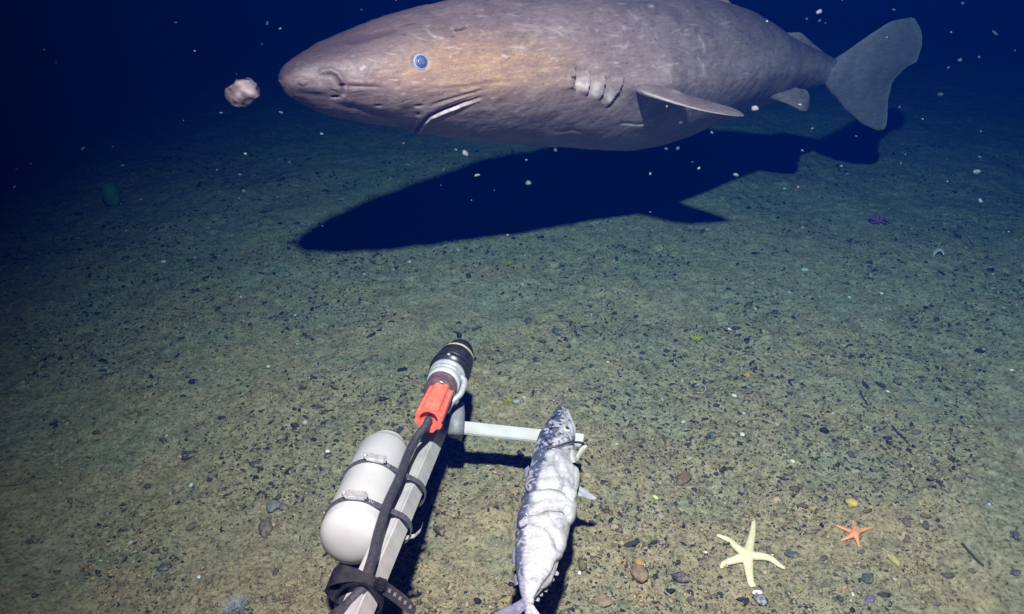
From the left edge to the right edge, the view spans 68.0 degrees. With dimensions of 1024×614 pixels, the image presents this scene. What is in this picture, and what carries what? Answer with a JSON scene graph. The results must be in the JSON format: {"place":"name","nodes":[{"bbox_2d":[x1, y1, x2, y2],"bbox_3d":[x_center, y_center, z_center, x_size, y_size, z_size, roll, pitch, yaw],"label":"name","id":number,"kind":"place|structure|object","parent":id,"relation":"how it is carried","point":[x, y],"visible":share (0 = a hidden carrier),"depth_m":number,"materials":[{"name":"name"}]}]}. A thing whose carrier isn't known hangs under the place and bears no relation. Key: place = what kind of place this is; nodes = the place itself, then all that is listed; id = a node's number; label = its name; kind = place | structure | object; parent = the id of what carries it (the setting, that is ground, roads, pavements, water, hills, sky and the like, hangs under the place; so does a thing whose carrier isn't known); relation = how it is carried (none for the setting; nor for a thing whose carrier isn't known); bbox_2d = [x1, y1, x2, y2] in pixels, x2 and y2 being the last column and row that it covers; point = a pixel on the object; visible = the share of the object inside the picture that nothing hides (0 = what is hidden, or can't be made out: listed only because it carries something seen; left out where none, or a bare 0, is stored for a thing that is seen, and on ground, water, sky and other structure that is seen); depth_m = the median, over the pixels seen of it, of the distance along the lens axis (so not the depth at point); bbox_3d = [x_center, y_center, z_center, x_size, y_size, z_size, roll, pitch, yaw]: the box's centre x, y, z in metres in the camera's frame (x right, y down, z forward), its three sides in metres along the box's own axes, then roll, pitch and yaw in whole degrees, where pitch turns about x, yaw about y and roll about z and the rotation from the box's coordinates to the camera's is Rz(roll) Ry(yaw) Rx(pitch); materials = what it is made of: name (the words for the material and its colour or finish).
{"place":"outdoors","nodes":[
{"label":"outdoors","id":0,"kind":"place"},
{"bbox_2d":[227,81,256,103],"bbox_3d":[-0.227,-0.180,0.636,0.029,0.024,0.028,0,30,0],"label":"drifting clump","id":1,"kind":"object","parent":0,"point":[241,92],"visible":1,"depth_m":0.62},
{"bbox_2d":[0,0,1023,613],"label":"seabed","id":2,"kind":"structure","parent":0,"point":[132,82],"depth_m":3.05,"materials":[{"name":"sand"}]},
{"bbox_2d":[53,570,60,574],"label":"pebble","id":3,"kind":"object","parent":2,"relation":"on","point":[56,572],"visible":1,"depth_m":1.90,"materials":[{"name":"grey stone"}]},
{"bbox_2d":[67,497,72,503],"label":"pebble","id":4,"kind":"object","parent":2,"relation":"on","point":[70,500],"visible":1,"depth_m":2.10,"materials":[{"name":"stone"}]},
{"bbox_2d":[101,182,120,206],"bbox_3d":[-2.050,-0.566,3.877,0.084,0.144,0.076,-6,31,-10],"label":"sponge","id":5,"kind":"object","parent":2,"relation":"on","point":[110,193],"visible":0.99,"depth_m":3.85,"materials":[{"name":"stone"}]},
{"bbox_2d":[150,548,159,553],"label":"pebble","id":6,"kind":"object","parent":2,"relation":"on","point":[156,550],"visible":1,"depth_m":1.94,"materials":[{"name":"grey stone"}]},
{"bbox_2d":[159,438,166,443],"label":"pebble","id":7,"kind":"object","parent":2,"relation":"on","point":[163,440],"visible":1,"depth_m":2.31,"materials":[{"name":"grey stone"}]},
{"bbox_2d":[156,562,171,571],"bbox_3d":[-0.871,0.653,1.903,0.027,0.014,0.034,17,34,27],"label":"stone","id":8,"kind":"object","parent":2,"relation":"on","point":[164,566],"visible":1,"depth_m":1.90,"materials":[{"name":"grey stone"}]},
{"bbox_2d":[181,450,197,459],"bbox_3d":[-0.959,0.440,2.258,0.045,0.020,0.033,-7,31,-12],"label":"stone","id":9,"kind":"object","parent":2,"relation":"on","point":[186,455],"visible":1,"depth_m":2.25,"materials":[{"name":"grey stone"}]},
{"bbox_2d":[186,522,196,530],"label":"pebble","id":10,"kind":"object","parent":2,"relation":"on","point":[191,525],"visible":1,"depth_m":2.01,"materials":[{"name":"stone"}]},
{"bbox_2d":[211,574,220,587],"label":"stone","id":11,"kind":"object","parent":2,"relation":"on","point":[216,579],"visible":1,"depth_m":1.85,"materials":[{"name":"beige stone"}]},
{"bbox_2d":[220,590,251,613],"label":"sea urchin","id":12,"kind":"object","parent":2,"relation":"on","point":[233,608],"visible":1,"depth_m":1.76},
{"bbox_2d":[249,460,261,467],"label":"stone","id":13,"kind":"object","parent":2,"relation":"on","point":[255,463],"visible":1,"depth_m":2.21,"materials":[{"name":"grey stone"}]},
{"bbox_2d":[258,517,271,537],"bbox_3d":[-0.651,0.582,2.006,0.036,0.029,0.067,-12,32,-19],"label":"stone","id":14,"kind":"object","parent":2,"relation":"on","point":[265,527],"visible":1,"depth_m":1.99,"materials":[{"name":"grey stone"}]},
{"bbox_2d":[266,500,279,512],"bbox_3d":[-0.654,0.544,2.076,0.039,0.020,0.045,-18,35,-28],"label":"stone","id":15,"kind":"object","parent":2,"relation":"on","point":[272,505],"visible":1,"depth_m":2.07,"materials":[{"name":"grey stone"}]},
{"bbox_2d":[272,568,278,576],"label":"pebble","id":16,"kind":"object","parent":2,"relation":"on","point":[275,572],"visible":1,"depth_m":1.88,"materials":[{"name":"grey stone"}]},
{"bbox_2d":[279,502,288,510],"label":"stone","id":17,"kind":"object","parent":2,"relation":"on","point":[283,506],"visible":1,"depth_m":2.07,"materials":[{"name":"grey stone"}]},
{"bbox_2d":[284,595,290,602],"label":"pebble","id":18,"kind":"object","parent":2,"relation":"on","point":[287,598],"visible":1,"depth_m":1.78,"materials":[{"name":"stone"}]},
{"bbox_2d":[303,435,309,439],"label":"pebble","id":19,"kind":"object","parent":2,"relation":"on","point":[306,437],"visible":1,"depth_m":2.31,"materials":[{"name":"stone"}]},
{"bbox_2d":[324,452,331,458],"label":"stone","id":20,"kind":"object","parent":2,"relation":"on","point":[327,454],"visible":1,"depth_m":2.24,"materials":[{"name":"grey stone"}]},
{"bbox_2d":[369,354,377,359],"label":"stone","id":21,"kind":"object","parent":2,"relation":"on","point":[373,356],"visible":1,"depth_m":2.71,"materials":[{"name":"grey stone"}]},
{"bbox_2d":[433,524,444,535],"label":"stone","id":22,"kind":"object","parent":2,"relation":"on","point":[439,529],"visible":1,"depth_m":1.97,"materials":[{"name":"stone"}]},
{"bbox_2d":[343,400,583,613],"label":"metal boom","id":23,"kind":"object","parent":2,"relation":"on","point":[456,425],"visible":0.68,"depth_m":1.76,"materials":[{"name":"white metal"}]},
{"bbox_2d":[320,430,406,564],"bbox_3d":[-0.316,0.402,1.685,0.138,0.197,0.420,0,30,0],"label":"canister","id":24,"kind":"object","parent":23,"relation":"attached to","point":[347,527],"visible":0.78,"depth_m":1.52,"materials":[{"name":"white plastic"}]},
{"bbox_2d":[321,490,422,544],"bbox_3d":[-0.284,0.440,1.546,0.206,0.148,0.053,0,30,0],"label":"hose clamp","id":25,"kind":"object","parent":24,"relation":"attached to","point":[358,495],"visible":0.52,"depth_m":1.53,"materials":[{"name":"metal"}]},
{"bbox_2d":[340,453,425,508],"bbox_3d":[-0.287,0.394,1.695,0.190,0.150,0.053,0,30,0],"label":"hose clamp","id":26,"kind":"object","parent":24,"relation":"attached to","point":[376,458],"visible":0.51,"depth_m":1.68,"materials":[{"name":"metal"}]},
{"bbox_2d":[325,565,415,613],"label":"strap","id":27,"kind":"object","parent":23,"relation":"attached to","point":[346,576],"visible":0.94,"depth_m":1.29,"materials":[{"name":"black plastic"}]},
{"bbox_2d":[328,416,432,613],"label":"cable","id":28,"kind":"object","parent":23,"relation":"attached to","point":[372,556],"visible":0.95,"depth_m":1.47,"materials":[{"name":"black rubber"}]},
{"bbox_2d":[423,339,472,412],"bbox_3d":[-0.170,0.172,2.080,0.124,0.117,0.269,0,30,0],"label":"sensor housing","id":29,"kind":"object","parent":23,"relation":"attached to","point":[451,364],"visible":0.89,"depth_m":2.03,"materials":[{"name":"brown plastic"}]},
{"bbox_2d":[414,383,453,432],"bbox_3d":[-0.193,0.247,1.918,0.073,0.081,0.143,5,30,8],"label":"cable connector","id":30,"kind":"object","parent":29,"relation":"attached to","point":[435,403],"visible":0.95,"depth_m":1.87,"materials":[{"name":"orange plastic"}]},
{"bbox_2d":[494,406,596,613],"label":"bait fish","id":31,"kind":"object","parent":23,"relation":"on","point":[546,516],"visible":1,"depth_m":1.66},
{"bbox_2d":[499,393,517,404],"bbox_3d":[-0.011,0.303,2.459,0.053,0.020,0.049,-16,34,-25],"label":"weed","id":32,"kind":"object","parent":2,"relation":"on","point":[509,400],"visible":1,"depth_m":2.46,"materials":[{"name":"plant"}]},
{"bbox_2d":[0,143,1023,613],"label":"gravel","id":33,"kind":"structure","parent":2,"relation":"on","point":[604,511],"depth_m":2.56,"materials":[{"name":"grey gravel"}]},
{"bbox_2d":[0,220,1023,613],"bbox_3d":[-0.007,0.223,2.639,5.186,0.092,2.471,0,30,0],"label":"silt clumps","id":34,"kind":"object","parent":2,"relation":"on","point":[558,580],"visible":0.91,"depth_m":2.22,"materials":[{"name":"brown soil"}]},
{"bbox_2d":[524,316,531,323],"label":"stone","id":35,"kind":"object","parent":2,"relation":"on","point":[528,320],"visible":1,"depth_m":2.94,"materials":[{"name":"grey stone"}]},
{"bbox_2d":[552,328,563,334],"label":"stone","id":36,"kind":"object","parent":2,"relation":"on","point":[557,331],"visible":1,"depth_m":2.85,"materials":[{"name":"grey stone"}]},
{"bbox_2d":[592,594,611,607],"bbox_3d":[0.213,0.698,1.800,0.044,0.015,0.037,-8,31,-14],"label":"stone","id":37,"kind":"object","parent":2,"relation":"on","point":[603,600],"visible":1,"depth_m":1.79,"materials":[{"name":"beige stone"}]},
{"bbox_2d":[600,480,609,485],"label":"stone","id":38,"kind":"object","parent":2,"relation":"on","point":[604,482],"visible":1,"depth_m":2.12,"materials":[{"name":"grey stone"}]},
{"bbox_2d":[630,563,648,582],"bbox_3d":[0.314,0.657,1.878,0.046,0.026,0.060,0,30,0],"label":"stone","id":39,"kind":"object","parent":2,"relation":"on","point":[639,573],"visible":1,"depth_m":1.86,"materials":[{"name":"beige stone"}]},
{"bbox_2d":[635,558,644,565],"bbox_3d":[0.318,0.640,1.902,0.028,0.014,0.023,15,33,24],"label":"brown sponge","id":40,"kind":"object","parent":2,"relation":"on","point":[638,561],"visible":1,"depth_m":1.90,"materials":[{"name":"stone"}]},
{"bbox_2d":[663,436,671,442],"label":"stone","id":41,"kind":"object","parent":2,"relation":"on","point":[668,439],"visible":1,"depth_m":2.33,"materials":[{"name":"grey stone"}]},
{"bbox_2d":[671,571,689,583],"bbox_3d":[0.416,0.666,1.871,0.046,0.021,0.034,0,30,0],"label":"stone","id":42,"kind":"object","parent":2,"relation":"on","point":[681,577],"visible":1,"depth_m":1.86,"materials":[{"name":"grey stone"}]},
{"bbox_2d":[675,471,691,485],"bbox_3d":[0.482,0.487,2.152,0.038,0.031,0.065,26,39,37],"label":"stone","id":43,"kind":"object","parent":2,"relation":"on","point":[683,478],"visible":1,"depth_m":2.14,"materials":[{"name":"brown stone"}]},
{"bbox_2d":[687,596,695,605],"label":"stone","id":44,"kind":"object","parent":2,"relation":"on","point":[691,600],"visible":1,"depth_m":1.82,"materials":[{"name":"grey stone"}]},
{"bbox_2d":[689,333,704,341],"bbox_3d":[0.687,0.115,2.822,0.054,0.020,0.052,-15,33,-24],"label":"weed","id":45,"kind":"object","parent":2,"relation":"on","point":[696,338],"visible":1,"depth_m":2.82,"materials":[{"name":"plant"}]},
{"bbox_2d":[695,383,705,393],"bbox_3d":[0.635,0.273,2.547,0.037,0.020,0.080,4,30,6],"label":"worm tube","id":46,"kind":"object","parent":2,"relation":"on","point":[704,387],"visible":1,"depth_m":2.55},
{"bbox_2d":[707,431,718,437],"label":"stone","id":47,"kind":"object","parent":2,"relation":"on","point":[713,434],"visible":1,"depth_m":2.33,"materials":[{"name":"grey stone"}]},
{"bbox_2d":[716,519,785,587],"bbox_3d":[0.606,0.623,1.933,0.192,0.025,0.171,-15,33,-24],"label":"starfish","id":48,"kind":"object","parent":2,"relation":"on","point":[747,555],"visible":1,"depth_m":1.91},
{"bbox_2d":[752,590,762,594],"bbox_3d":[0.592,0.690,1.834,0.026,0.012,0.014,0,30,0],"label":"shell","id":49,"kind":"object","parent":2,"relation":"on","point":[758,591],"visible":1,"depth_m":1.83,"materials":[{"name":"stone"}]},
{"bbox_2d":[754,592,766,605],"bbox_3d":[0.595,0.700,1.818,0.029,0.024,0.036,0,30,0],"label":"barnacle cluster","id":50,"kind":"object","parent":2,"relation":"on","point":[760,599],"visible":1,"depth_m":1.81,"materials":[{"name":"stone"}]},
{"bbox_2d":[765,547,773,553],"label":"pebble","id":51,"kind":"object","parent":2,"relation":"on","point":[769,550],"visible":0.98,"depth_m":1.94,"materials":[{"name":"stone"}]},
{"bbox_2d":[771,310,780,314],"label":"stone","id":52,"kind":"object","parent":2,"relation":"on","point":[776,312],"visible":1,"depth_m":3.00,"materials":[{"name":"grey stone"}]},
{"bbox_2d":[784,549,799,558],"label":"stone","id":53,"kind":"object","parent":2,"relation":"on","point":[790,553],"visible":1,"depth_m":1.93,"materials":[{"name":"grey stone"}]},
{"bbox_2d":[785,387,804,395],"bbox_3d":[0.938,0.279,2.548,0.080,0.005,0.043,-17,34,-27],"label":"brittle star","id":54,"kind":"object","parent":2,"relation":"on","point":[794,391],"visible":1,"depth_m":2.54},
{"bbox_2d":[796,503,807,507],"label":"pebble","id":55,"kind":"object","parent":2,"relation":"on","point":[802,505],"visible":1,"depth_m":2.08,"materials":[{"name":"grey stone"}]},
{"bbox_2d":[820,555,827,561],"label":"pebble","id":56,"kind":"object","parent":2,"relation":"on","point":[823,557],"visible":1,"depth_m":1.91,"materials":[{"name":"grey stone"}]},
{"bbox_2d":[847,450,853,457],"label":"pebble","id":57,"kind":"object","parent":2,"relation":"on","point":[850,453],"visible":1,"depth_m":2.25,"materials":[{"name":"grey stone"}]},
{"bbox_2d":[846,498,857,506],"bbox_3d":[0.926,0.535,2.071,0.034,0.021,0.024,13,32,21],"label":"yellow sponge","id":58,"kind":"object","parent":2,"relation":"on","point":[851,502],"visible":1,"depth_m":2.06},
{"bbox_2d":[835,520,873,546],"bbox_3d":[0.890,0.585,1.991,0.077,0.015,0.102,26,39,38],"label":"starfish","id":59,"kind":"object","parent":2,"relation":"on","point":[854,533],"visible":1,"depth_m":1.98},
{"bbox_2d":[861,572,873,583],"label":"stone","id":60,"kind":"object","parent":2,"relation":"on","point":[867,578],"visible":1,"depth_m":1.85,"materials":[{"name":"grey stone"}]},
{"bbox_2d":[864,595,875,602],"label":"stone","id":61,"kind":"object","parent":2,"relation":"on","point":[869,598],"visible":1,"depth_m":1.80,"materials":[{"name":"purple stone"}]},
{"bbox_2d":[866,213,888,224],"bbox_3d":[1.780,-0.426,3.699,0.109,0.047,0.089,16,34,25],"label":"soft coral","id":62,"kind":"object","parent":2,"relation":"on","point":[874,219],"visible":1,"depth_m":3.69},
{"bbox_2d":[886,553,899,566],"bbox_3d":[0.961,0.636,1.910,0.021,0.019,0.044,-10,32,-17],"label":"yellow shell","id":63,"kind":"object","parent":2,"relation":"on","point":[893,559],"visible":1,"depth_m":1.90,"materials":[{"name":"stone"}]},
{"bbox_2d":[893,376,901,383],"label":"stone","id":64,"kind":"object","parent":2,"relation":"on","point":[897,380],"visible":1,"depth_m":2.59,"materials":[{"name":"grey stone"}]},
{"bbox_2d":[891,425,907,442],"bbox_3d":[1.200,0.393,2.349,0.009,0.013,0.092,-2,30,-3],"label":"worm tube","id":65,"kind":"object","parent":2,"relation":"on","point":[898,433],"visible":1,"depth_m":2.35,"materials":[{"name":"grey"}]},
{"bbox_2d":[902,517,911,526],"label":"pebble","id":66,"kind":"object","parent":2,"relation":"on","point":[907,522],"visible":1,"depth_m":2.00,"materials":[{"name":"grey stone"}]},
{"bbox_2d":[911,429,920,434],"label":"pebble","id":67,"kind":"object","parent":2,"relation":"on","point":[916,432],"visible":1,"depth_m":2.35,"materials":[{"name":"grey stone"}]},
{"bbox_2d":[917,376,926,380],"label":"stone","id":68,"kind":"object","parent":2,"relation":"on","point":[924,378],"visible":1,"depth_m":2.59,"materials":[{"name":"grey stone"}]},
{"bbox_2d":[922,520,928,529],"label":"pebble","id":69,"kind":"object","parent":2,"relation":"on","point":[925,524],"visible":1,"depth_m":1.99,"materials":[{"name":"grey stone"}]},
{"bbox_2d":[933,248,943,256],"bbox_3d":[1.867,-0.236,3.321,0.044,0.018,0.075,11,32,18],"label":"crescent shell","id":70,"kind":"object","parent":2,"relation":"on","point":[936,251],"visible":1,"depth_m":3.32},
{"bbox_2d":[941,573,954,578],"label":"pebble","id":71,"kind":"object","parent":2,"relation":"on","point":[948,575],"visible":1,"depth_m":1.86,"materials":[{"name":"grey stone"}]},
{"bbox_2d":[968,568,975,573],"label":"pebble","id":72,"kind":"object","parent":2,"relation":"on","point":[971,570],"visible":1,"depth_m":1.87,"materials":[{"name":"grey stone"}]},
{"bbox_2d":[961,543,983,565],"bbox_3d":[1.159,0.624,1.912,0.011,0.015,0.069,-10,32,-17],"label":"worm tube","id":73,"kind":"object","parent":2,"relation":"on","point":[972,554],"visible":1,"depth_m":1.91,"materials":[{"name":"grey"}]},
{"bbox_2d":[1010,530,1021,540],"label":"stone","id":74,"kind":"object","parent":2,"relation":"on","point":[1016,534],"visible":1,"depth_m":1.96,"materials":[{"name":"grey stone"}]},
{"bbox_2d":[1010,569,1021,575],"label":"stone","id":75,"kind":"object","parent":2,"relation":"on","point":[1015,572],"visible":1,"depth_m":1.86,"materials":[{"name":"grey stone"}]},
{"bbox_2d":[278,0,921,150],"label":"sleeper shark","id":76,"kind":"object","parent":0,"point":[589,74],"visible":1,"depth_m":2.57}
]}

